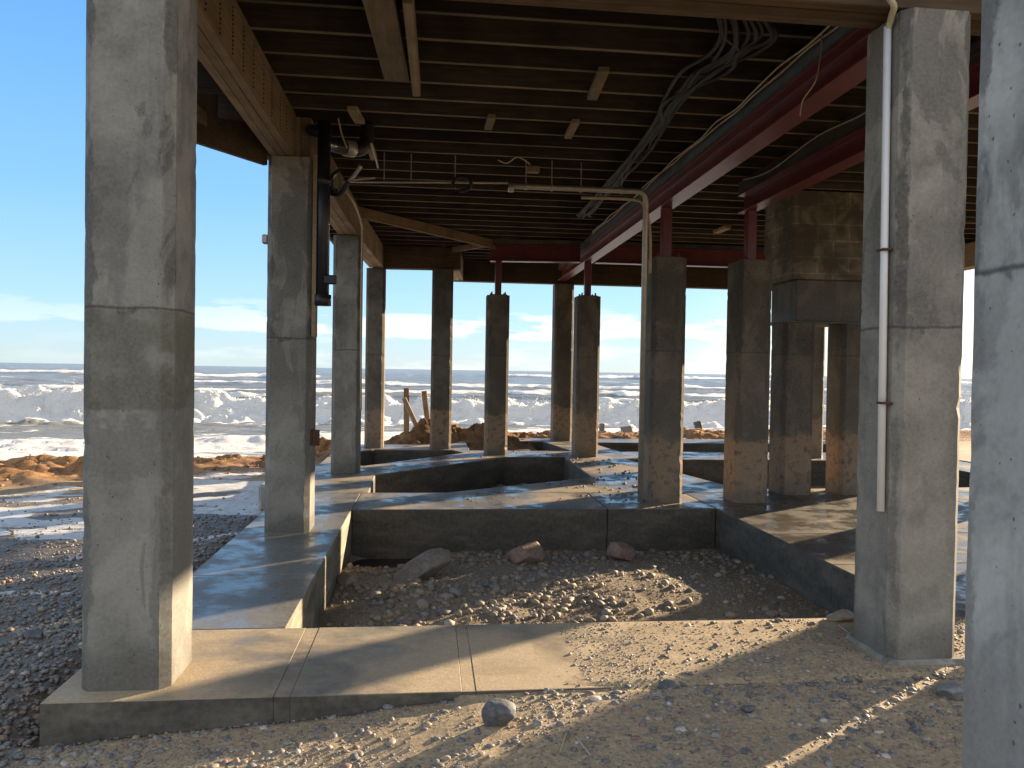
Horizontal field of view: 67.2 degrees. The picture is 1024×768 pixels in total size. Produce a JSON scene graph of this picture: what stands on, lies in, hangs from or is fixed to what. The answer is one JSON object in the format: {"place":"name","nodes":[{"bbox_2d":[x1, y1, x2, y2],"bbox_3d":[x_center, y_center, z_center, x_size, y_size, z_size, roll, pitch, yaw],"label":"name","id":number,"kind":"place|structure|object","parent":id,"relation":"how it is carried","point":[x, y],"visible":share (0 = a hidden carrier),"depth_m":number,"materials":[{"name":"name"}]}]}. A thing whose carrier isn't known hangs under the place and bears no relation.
{"place":"outdoors","nodes":[
{"label":"outdoors","id":0,"kind":"place"},
{"bbox_2d":[0,428,970,767],"bbox_3d":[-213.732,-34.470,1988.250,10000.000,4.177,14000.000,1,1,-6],"label":"beach","id":1,"kind":"structure","parent":0,"point":[24,486],"depth_m":3.76,"materials":[{"name":"beige sand"}]},
{"bbox_2d":[23,630,42,638],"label":"rock","id":2,"kind":"object","parent":1,"relation":"on","point":[31,634],"visible":0.93,"depth_m":4.50,"materials":[{"name":"stone"}]},
{"bbox_2d":[0,495,262,767],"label":"shingle","id":3,"kind":"object","parent":1,"relation":"on","point":[27,686],"visible":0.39,"depth_m":4.58,"materials":[{"name":"grey gravel"}]},
{"bbox_2d":[259,482,264,509],"bbox_3d":[-2.873,1.413,9.300,0.280,0.460,0.450,1,1,-6],"label":"concrete block","id":4,"kind":"object","parent":1,"relation":"on","point":[261,496],"depth_m":9.07,"materials":[{"name":"grey concrete"}]},
{"bbox_2d":[337,572,358,584],"bbox_3d":[-1.418,1.691,6.653,0.188,0.110,0.179,1,1,-6],"label":"rock","id":5,"kind":"object","parent":1,"relation":"on","point":[346,578],"visible":0.88,"depth_m":6.61,"materials":[{"name":"grey stone"}]},
{"bbox_2d":[352,559,411,567],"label":"puddle","id":6,"kind":"object","parent":1,"relation":"on","point":[390,563],"visible":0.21,"depth_m":7.76,"materials":[{"name":"liquid"}]},
{"bbox_2d":[404,388,408,431],"bbox_3d":[-2.340,0.853,17.066,0.139,1.530,0.129,1,1,-6],"label":"wooden post","id":7,"kind":"object","parent":1,"relation":"on","point":[406,414],"visible":0.53,"depth_m":17.00,"materials":[{"name":"brown wood"}]},
{"bbox_2d":[402,397,416,425],"bbox_3d":[-2.079,0.921,16.794,0.654,1.255,0.106,1,1,-6],"label":"wooden post","id":8,"kind":"object","parent":1,"relation":"on","point":[409,410],"visible":0.46,"depth_m":16.72,"materials":[{"name":"brown wood"}]},
{"bbox_2d":[0,428,823,488],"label":"clods","id":9,"kind":"object","parent":1,"relation":"on","point":[213,468],"visible":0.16,"depth_m":13.03,"materials":[{"name":"brown soil"}]},
{"bbox_2d":[392,548,451,580],"bbox_3d":[-0.784,1.619,6.737,0.571,0.245,0.304,-23,9,-5],"label":"rock","id":10,"kind":"object","parent":1,"relation":"on","point":[427,564],"visible":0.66,"depth_m":6.66,"materials":[{"name":"grey stone"}]},
{"bbox_2d":[416,599,429,609],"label":"rock","id":11,"kind":"object","parent":1,"relation":"on","point":[422,603],"visible":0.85,"depth_m":5.70,"materials":[{"name":"grey stone"}]},
{"bbox_2d":[421,391,429,419],"bbox_3d":[-1.887,0.864,17.317,0.317,1.425,0.129,1,1,-6],"label":"wooden post","id":12,"kind":"object","parent":1,"relation":"on","point":[425,406],"visible":0.46,"depth_m":17.24,"materials":[{"name":"brown wood"}]},
{"bbox_2d":[450,587,460,596],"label":"rock","id":13,"kind":"object","parent":1,"relation":"on","point":[455,591],"visible":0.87,"depth_m":5.95,"materials":[{"name":"grey stone"}]},
{"bbox_2d":[0,676,962,767],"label":"loose pebbles","id":14,"kind":"object","parent":1,"relation":"on","point":[57,749],"visible":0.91,"depth_m":3.20,"materials":[{"name":"grey gravel"}]},
{"bbox_2d":[560,733,566,751],"bbox_3d":[0.201,1.405,3.022,0.006,0.013,0.138,1,1,14],"label":"dry stick","id":15,"kind":"object","parent":14,"relation":"on","point":[563,742],"visible":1,"depth_m":3.02,"materials":[{"name":"beige wood"}]},
{"bbox_2d":[6,616,964,767],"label":"grit","id":16,"kind":"object","parent":1,"relation":"on","point":[604,746],"visible":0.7,"depth_m":3.28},
{"bbox_2d":[481,698,515,726],"bbox_3d":[-0.049,1.386,3.208,0.135,0.130,0.096,1,1,20],"label":"rock","id":17,"kind":"object","parent":1,"relation":"on","point":[495,712],"visible":0.94,"depth_m":3.18,"materials":[{"name":"stone"}]},
{"bbox_2d":[40,438,970,745],"bbox_3d":[2.717,1.691,10.358,10.930,0.750,13.050,1,1,-6],"label":"concrete foundation","id":18,"kind":"object","parent":1,"relation":"on","point":[266,648],"visible":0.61,"depth_m":6.06,"materials":[{"name":"grey concrete"}]},
{"bbox_2d":[82,0,197,691],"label":"concrete column","id":19,"kind":"structure","parent":18,"relation":"on","point":[140,235],"depth_m":3.40,"materials":[{"name":"grey concrete"}]},
{"bbox_2d":[197,0,295,155],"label":"timber beam","id":20,"kind":"structure","parent":19,"relation":"on","point":[231,57],"depth_m":5.09,"materials":[{"name":"brown wood"}]},
{"bbox_2d":[196,0,980,269],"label":"raised house","id":21,"kind":"structure","parent":20,"relation":"on","point":[525,74],"depth_m":6.68,"materials":[{"name":"brown wood"}]},
{"bbox_2d":[305,120,373,305],"bbox_3d":[-1.506,-1.555,6.930,0.268,1.731,0.680,2,1,43],"label":"drain pipe","id":22,"kind":"object","parent":21,"relation":"attached to","point":[327,144],"visible":0.95,"depth_m":6.72,"materials":[{"name":"black plastic"}]},
{"bbox_2d":[330,118,378,197],"bbox_3d":[-1.436,-2.005,6.896,0.470,0.682,0.260,1,1,7],"label":"wire tangle","id":23,"kind":"object","parent":22,"relation":"attached to","point":[340,190],"visible":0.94,"depth_m":6.83,"materials":[{"name":"white plastic"}]},
{"bbox_2d":[347,106,364,123],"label":"wood block","id":24,"kind":"structure","parent":21,"relation":"attached to","point":[354,112],"depth_m":6.71,"materials":[{"name":"brown wood"}]},
{"bbox_2d":[368,144,376,159],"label":"wood block","id":25,"kind":"structure","parent":21,"relation":"attached to","point":[370,153],"depth_m":7.87,"materials":[{"name":"brown wood"}]},
{"bbox_2d":[362,0,409,80],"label":"timber board","id":26,"kind":"object","parent":21,"relation":"attached to","point":[383,18],"visible":1,"depth_m":5.06,"materials":[{"name":"brown wood"}]},
{"bbox_2d":[402,0,420,96],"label":"timber board","id":27,"kind":"object","parent":21,"relation":"attached to","point":[410,26],"visible":1,"depth_m":5.06,"materials":[{"name":"brown wood"}]},
{"bbox_2d":[342,152,507,183],"bbox_3d":[-0.903,-2.249,8.109,1.735,0.333,0.026,1,1,-6],"label":"thin pipe","id":28,"kind":"object","parent":21,"relation":"hanging from","point":[435,182],"visible":0.93,"depth_m":8.10,"materials":[{"name":"metal"}]},
{"bbox_2d":[359,206,495,248],"bbox_3d":[-1.217,-2.398,11.999,0.045,0.150,3.491,2,1,35],"label":"timber board","id":29,"kind":"object","parent":21,"relation":"attached to","point":[393,220],"visible":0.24,"depth_m":11.76,"materials":[{"name":"brown wood"}]},
{"bbox_2d":[451,175,472,192],"bbox_3d":[-0.523,-2.091,8.052,0.227,0.184,0.040,1,1,-6],"label":"coiled cable","id":30,"kind":"object","parent":21,"relation":"hanging from","point":[467,178],"visible":1,"depth_m":8.04,"materials":[{"name":"black rubber"}]},
{"bbox_2d":[452,244,483,251],"bbox_3d":[-0.826,-2.442,13.796,0.050,0.090,1.518,0,1,-43],"label":"timber board","id":31,"kind":"object","parent":21,"relation":"attached to","point":[463,247],"visible":0.58,"depth_m":13.77,"materials":[{"name":"brown wood"}]},
{"bbox_2d":[484,114,495,129],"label":"wood block","id":32,"kind":"structure","parent":21,"relation":"attached to","point":[490,121],"depth_m":6.85,"materials":[{"name":"brown wood"}]},
{"bbox_2d":[498,156,539,173],"bbox_3d":[0.125,-2.356,8.313,0.290,0.068,0.532,2,1,40],"label":"junction box","id":33,"kind":"object","parent":21,"relation":"attached to","point":[531,169],"visible":0.96,"depth_m":8.41,"materials":[{"name":"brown metal"}]},
{"bbox_2d":[564,119,579,138],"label":"wood block","id":34,"kind":"structure","parent":21,"relation":"attached to","point":[572,128],"depth_m":6.99,"materials":[{"name":"brown wood"}]},
{"bbox_2d":[587,66,609,99],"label":"wood block","id":35,"kind":"structure","parent":21,"relation":"attached to","point":[598,81],"depth_m":5.88,"materials":[{"name":"brown wood"}]},
{"bbox_2d":[576,18,778,217],"bbox_3d":[1.183,-2.313,7.755,0.534,0.107,6.080,1,1,-6],"label":"cable bundle","id":36,"kind":"object","parent":21,"relation":"attached to","point":[706,73],"visible":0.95,"depth_m":5.64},
{"bbox_2d":[594,242,764,267],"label":"steel beam","id":37,"kind":"structure","parent":21,"relation":"attached to","point":[713,256],"depth_m":13.43,"materials":[{"name":"red metal"}]},
{"bbox_2d":[558,26,875,280],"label":"steel beam","id":38,"kind":"structure","parent":21,"relation":"attached to","point":[774,116],"depth_m":6.29,"materials":[{"name":"red metal"}]},
{"bbox_2d":[592,26,829,232],"bbox_3d":[1.678,-2.348,8.324,0.040,0.048,7.981,1,1,-6],"label":"wire","id":39,"kind":"object","parent":38,"relation":"on","point":[780,65],"visible":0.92,"depth_m":6.25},
{"bbox_2d":[799,34,822,115],"bbox_3d":[1.975,-2.048,5.109,0.025,0.460,0.249,1,1,-11],"label":"loose wire","id":40,"kind":"object","parent":39,"relation":"hanging from","point":[816,75],"visible":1,"depth_m":5.01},
{"bbox_2d":[592,26,837,233],"bbox_3d":[1.686,-2.324,8.325,0.041,0.046,7.981,1,1,-6],"label":"wire","id":41,"kind":"object","parent":38,"relation":"attached to","point":[789,65],"visible":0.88,"depth_m":6.24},
{"bbox_2d":[589,27,851,242],"bbox_3d":[1.694,-2.270,8.488,0.006,0.060,8.400,1,1,-6],"label":"membrane strip","id":42,"kind":"object","parent":38,"relation":"attached to","point":[838,34],"visible":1,"depth_m":6.25,"materials":[{"name":"grey plastic"}]},
{"bbox_2d":[713,225,730,233],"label":"wood block","id":43,"kind":"structure","parent":21,"relation":"attached to","point":[722,229],"depth_m":11.71,"materials":[{"name":"brown wood"}]},
{"bbox_2d":[737,39,980,213],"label":"steel beam","id":44,"kind":"structure","parent":21,"relation":"attached to","point":[832,152],"depth_m":7.29,"materials":[{"name":"red metal"}]},
{"bbox_2d":[743,112,865,180],"bbox_3d":[2.821,-2.268,7.151,0.034,0.095,3.302,1,1,-7],"label":"wire","id":45,"kind":"object","parent":44,"relation":"attached to","point":[807,143],"visible":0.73,"depth_m":7.25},
{"bbox_2d":[264,155,316,532],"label":"concrete column","id":46,"kind":"structure","parent":18,"relation":"on","point":[291,345],"depth_m":6.70,"materials":[{"name":"grey concrete"}]},
{"bbox_2d":[262,234,267,243],"bbox_3d":[-2.162,-1.268,6.750,0.052,0.080,0.070,1,1,-6],"label":"hook bracket","id":47,"kind":"object","parent":46,"relation":"attached to","point":[264,238],"visible":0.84,"depth_m":6.72,"materials":[{"name":"metal"}]},
{"bbox_2d":[311,155,317,336],"bbox_3d":[-1.730,-1.205,6.772,0.035,1.580,0.120,1,1,-6],"label":"timber batten","id":48,"kind":"object","parent":46,"relation":"attached to","point":[314,259],"visible":0.9,"depth_m":6.71,"materials":[{"name":"brown wood"}]},
{"bbox_2d":[310,429,319,445],"bbox_3d":[-1.762,0.471,6.822,0.075,0.140,0.170,0,1,-31],"label":"steel bracket","id":49,"kind":"object","parent":46,"relation":"attached to","point":[315,438],"visible":1,"depth_m":6.76,"materials":[{"name":"brown metal"}]},
{"bbox_2d":[331,235,362,472],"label":"concrete column","id":50,"kind":"structure","parent":18,"relation":"on","point":[345,432],"depth_m":10.61,"materials":[{"name":"grey concrete"}]},
{"bbox_2d":[295,117,359,235],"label":"timber beam","id":51,"kind":"structure","parent":50,"relation":"on","point":[344,219],"depth_m":8.81,"materials":[{"name":"brown wood"}]},
{"bbox_2d":[345,190,362,409],"bbox_3d":[-1.924,-0.887,9.530,0.103,2.531,2.201,1,1,-6],"label":"conduit wire","id":52,"kind":"object","parent":50,"relation":"attached to","point":[353,202],"visible":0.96,"depth_m":10.57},
{"bbox_2d":[360,219,383,267],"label":"timber beam","id":53,"kind":"structure","parent":50,"relation":"on","point":[373,251],"depth_m":12.53,"materials":[{"name":"brown wood"}]},
{"bbox_2d":[364,268,385,447],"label":"concrete column","id":54,"kind":"structure","parent":18,"relation":"on","point":[375,354],"depth_m":14.01,"materials":[{"name":"grey concrete"}]},
{"bbox_2d":[374,246,460,270],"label":"timber beam","id":55,"kind":"structure","parent":54,"relation":"on","point":[410,258],"depth_m":14.03,"materials":[{"name":"brown wood"}]},
{"bbox_2d":[430,269,453,448],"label":"concrete column","id":56,"kind":"structure","parent":18,"relation":"on","point":[441,360],"depth_m":13.99,"materials":[{"name":"grey concrete"}]},
{"bbox_2d":[453,255,463,279],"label":"timber beam","id":57,"kind":"structure","parent":56,"relation":"on","point":[458,275],"depth_m":15.16,"materials":[{"name":"brown wood"}]},
{"bbox_2d":[386,418,536,450],"bbox_3d":[-1.086,1.020,15.998,3.019,0.622,2.001,1,1,-6],"label":"erosion matting","id":58,"kind":"object","parent":18,"relation":"on","point":[472,436],"visible":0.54,"depth_m":15.63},
{"bbox_2d":[484,295,509,454],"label":"concrete column","id":59,"kind":"structure","parent":18,"relation":"on","point":[496,376],"depth_m":13.18,"materials":[{"name":"grey concrete"}]},
{"bbox_2d":[490,262,506,294],"bbox_3d":[-0.239,-1.819,13.339,0.300,0.588,0.300,1,1,-6],"label":"steel post","id":60,"kind":"object","parent":59,"relation":"on","point":[498,274],"visible":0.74,"depth_m":13.28,"materials":[{"name":"red metal"}]},
{"bbox_2d":[490,239,580,262],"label":"steel beam","id":61,"kind":"structure","parent":60,"relation":"on","point":[543,251],"depth_m":13.26,"materials":[{"name":"red metal"}]},
{"bbox_2d":[550,284,573,440],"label":"concrete column","id":62,"kind":"structure","parent":18,"relation":"on","point":[562,361],"depth_m":16.06,"materials":[{"name":"grey concrete"}]},
{"bbox_2d":[453,261,727,289],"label":"timber beam","id":63,"kind":"structure","parent":62,"relation":"on","point":[546,274],"depth_m":16.11,"materials":[{"name":"brown wood"}]},
{"bbox_2d":[450,451,679,507],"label":"strewn pebbles","id":64,"kind":"object","parent":18,"relation":"on","point":[571,459],"visible":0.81,"depth_m":9.92,"materials":[{"name":"grey stone"}]},
{"bbox_2d":[508,161,651,501],"bbox_3d":[0.731,-0.548,8.380,1.620,3.690,0.154,1,1,-6],"label":"service pipe","id":65,"kind":"object","parent":18,"relation":"on","point":[646,228],"visible":1,"depth_m":8.44,"materials":[{"name":"metal"}]},
{"bbox_2d":[571,296,600,456],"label":"concrete column","id":66,"kind":"structure","parent":18,"relation":"on","point":[586,363],"depth_m":13.10,"materials":[{"name":"grey concrete"}]},
{"bbox_2d":[579,262,597,295],"bbox_3d":[1.302,-1.792,13.264,0.300,0.588,0.300,1,1,-6],"label":"steel post","id":67,"kind":"object","parent":66,"relation":"on","point":[587,277],"visible":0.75,"depth_m":13.21,"materials":[{"name":"red metal"}]},
{"bbox_2d":[643,257,686,502],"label":"concrete column","id":68,"kind":"structure","parent":18,"relation":"on","point":[664,375],"depth_m":8.59,"materials":[{"name":"grey concrete"}]},
{"bbox_2d":[652,207,682,257],"bbox_3d":[1.752,-1.707,8.757,0.300,0.588,0.300,1,1,-6],"label":"steel post","id":69,"kind":"object","parent":68,"relation":"on","point":[666,232],"visible":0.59,"depth_m":8.70,"materials":[{"name":"red metal"}]},
{"bbox_2d":[723,260,771,502],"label":"concrete column","id":70,"kind":"structure","parent":18,"relation":"on","point":[749,295],"depth_m":8.68,"materials":[{"name":"grey concrete"}]},
{"bbox_2d":[735,210,767,260],"bbox_3d":[2.738,-1.690,8.843,0.300,0.593,0.300,1,1,-6],"label":"steel post","id":71,"kind":"object","parent":70,"relation":"on","point":[750,234],"visible":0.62,"depth_m":8.79,"materials":[{"name":"red metal"}]},
{"bbox_2d":[768,322,813,494],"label":"concrete column","id":72,"kind":"structure","parent":18,"relation":"on","point":[791,398],"depth_m":9.32,"materials":[{"name":"grey concrete"}]},
{"bbox_2d":[764,190,863,326],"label":"block pier","id":73,"kind":"structure","parent":72,"relation":"on","point":[813,249],"depth_m":9.39,"materials":[{"name":"grey concrete"}]},
{"bbox_2d":[811,327,825,457],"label":"concrete column","id":74,"kind":"structure","parent":18,"relation":"on","point":[818,393],"depth_m":13.54,"materials":[{"name":"grey concrete"}]},
{"bbox_2d":[825,327,828,440],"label":"concrete column","id":75,"kind":"structure","parent":18,"relation":"on","point":[827,382],"depth_m":17.02,"materials":[{"name":"grey concrete"}]},
{"bbox_2d":[964,242,974,270],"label":"timber beam","id":76,"kind":"structure","parent":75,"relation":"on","point":[969,259],"depth_m":12.69,"materials":[{"name":"brown wood"}]},
{"bbox_2d":[825,324,860,494],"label":"concrete column","id":77,"kind":"structure","parent":18,"relation":"on","point":[842,407],"depth_m":9.40,"materials":[{"name":"grey concrete"}]},
{"bbox_2d":[853,7,970,659],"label":"concrete column","id":78,"kind":"structure","parent":18,"relation":"on","point":[905,571],"depth_m":3.85,"materials":[{"name":"grey concrete"}]},
{"bbox_2d":[452,0,981,35],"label":"timber beam","id":79,"kind":"structure","parent":78,"relation":"on","point":[870,14],"depth_m":3.87,"materials":[{"name":"brown wood"}]},
{"bbox_2d":[876,0,896,511],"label":"white conduit","id":80,"kind":"object","parent":78,"relation":"attached to","point":[884,249],"visible":1,"depth_m":3.88,"materials":[{"name":"plastic"}]},
{"bbox_2d":[492,481,551,487],"bbox_3d":[-0.352,1.572,11.018,2.991,0.403,3.756,1,1,-6],"label":"pit shingle","id":81,"kind":"object","parent":1,"relation":"on","point":[502,485],"depth_m":12.73,"materials":[{"name":"grey gravel"}]},
{"bbox_2d":[509,540,542,564],"bbox_3d":[0.115,1.621,7.236,0.289,0.269,0.260,0,1,-38],"label":"rock","id":82,"kind":"object","parent":1,"relation":"on","point":[530,553],"visible":0.83,"depth_m":7.16,"materials":[{"name":"stone"}]},
{"bbox_2d":[323,549,827,627],"bbox_3d":[0.472,1.649,6.324,3.834,0.357,3.527,1,1,-6],"label":"pit grit","id":83,"kind":"object","parent":1,"relation":"on","point":[645,585],"visible":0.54,"depth_m":6.26,"materials":[{"name":"grey gravel"}]},
{"bbox_2d":[323,548,829,627],"bbox_3d":[0.491,1.641,6.292,3.891,0.383,3.610,1,1,-6],"label":"pit shingle","id":84,"kind":"object","parent":1,"relation":"on","point":[495,609],"visible":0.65,"depth_m":6.13,"materials":[{"name":"grey gravel"}]},
{"bbox_2d":[576,737,590,755],"bbox_3d":[0.276,1.405,2.989,0.006,0.007,0.143,1,1,-17],"label":"dry stick","id":85,"kind":"object","parent":1,"relation":"on","point":[583,746],"visible":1,"depth_m":2.98,"materials":[{"name":"beige wood"}]},
{"bbox_2d":[584,551,595,557],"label":"rock","id":86,"kind":"object","parent":1,"relation":"on","point":[587,554],"visible":0.78,"depth_m":7.72,"materials":[{"name":"grey stone"}]},
{"bbox_2d":[599,423,604,431],"bbox_3d":[2.326,1.331,19.891,0.150,0.627,0.112,1,1,-6],"label":"wooden stump","id":87,"kind":"object","parent":1,"relation":"on","point":[601,426],"visible":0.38,"depth_m":19.84,"materials":[{"name":"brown wood"}]},
{"bbox_2d":[607,541,634,560],"bbox_3d":[1.065,1.625,7.514,0.272,0.187,0.191,0,1,-31],"label":"rock","id":88,"kind":"object","parent":1,"relation":"on","point":[621,550],"visible":1,"depth_m":7.45,"materials":[{"name":"stone"}]},
{"bbox_2d":[620,426,632,432],"bbox_3d":[2.986,1.377,19.969,0.334,0.587,0.220,1,1,-6],"label":"wooden stump","id":89,"kind":"object","parent":1,"relation":"on","point":[627,429],"visible":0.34,"depth_m":19.86,"materials":[{"name":"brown wood"}]},
{"bbox_2d":[658,679,676,688],"bbox_3d":[0.722,1.397,3.561,0.090,0.050,0.076,1,1,-6],"label":"rock","id":90,"kind":"object","parent":1,"relation":"on","point":[665,684],"visible":0.8,"depth_m":3.55,"materials":[{"name":"stone"}]},
{"bbox_2d":[693,421,702,428],"bbox_3d":[4.923,1.335,20.168,0.333,0.736,0.151,1,1,-6],"label":"wooden stump","id":91,"kind":"object","parent":1,"relation":"on","point":[697,424],"visible":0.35,"depth_m":20.09,"materials":[{"name":"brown wood"}]},
{"bbox_2d":[740,705,755,712],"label":"rock","id":92,"kind":"object","parent":1,"relation":"on","point":[748,708],"visible":0.94,"depth_m":3.31,"materials":[{"name":"stone"}]},
{"bbox_2d":[559,618,964,691],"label":"sand pebbles","id":93,"kind":"object","parent":1,"relation":"on","point":[769,660],"visible":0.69,"depth_m":3.87,"materials":[{"name":"beige gravel"}]},
{"bbox_2d":[826,609,853,621],"bbox_3d":[1.934,1.363,4.523,0.167,0.083,0.111,1,1,-6],"label":"rock","id":94,"kind":"object","parent":1,"relation":"on","point":[843,615],"visible":0.95,"depth_m":4.49,"materials":[{"name":"grey stone"}]},
{"bbox_2d":[845,634,964,665],"bbox_3d":[2.058,1.546,4.058,0.435,0.335,0.430,1,1,-6],"label":"column footing","id":95,"kind":"object","parent":1,"relation":"on","point":[956,660],"depth_m":3.86,"materials":[{"name":"concrete"}]},
{"bbox_2d":[935,682,963,700],"bbox_3d":[1.991,1.398,3.485,0.138,0.088,0.110,1,1,-6],"label":"rock","id":96,"kind":"object","parent":1,"relation":"on","point":[953,691],"visible":0.81,"depth_m":3.45,"materials":[{"name":"grey stone"}]},
{"bbox_2d":[962,0,1023,767],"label":"concrete column","id":97,"kind":"structure","parent":1,"relation":"on","point":[993,719],"depth_m":1.76,"materials":[{"name":"grey concrete"}]},
{"bbox_2d":[0,363,971,459],"bbox_3d":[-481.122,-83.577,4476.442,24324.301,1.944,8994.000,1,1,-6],"label":"sea","id":98,"kind":"structure","parent":0,"point":[52,429],"depth_m":30.67,"materials":[{"name":"liquid"}]},
{"bbox_2d":[0,378,970,422],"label":"spray","id":99,"kind":"object","parent":98,"relation":"on","point":[401,408],"visible":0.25,"depth_m":30.50,"materials":[{"name":"white liquid"}]},
{"bbox_2d":[0,0,974,377],"label":"sky","id":100,"kind":"structure","parent":0,"point":[43,42],"materials":[{"name":"blue"}]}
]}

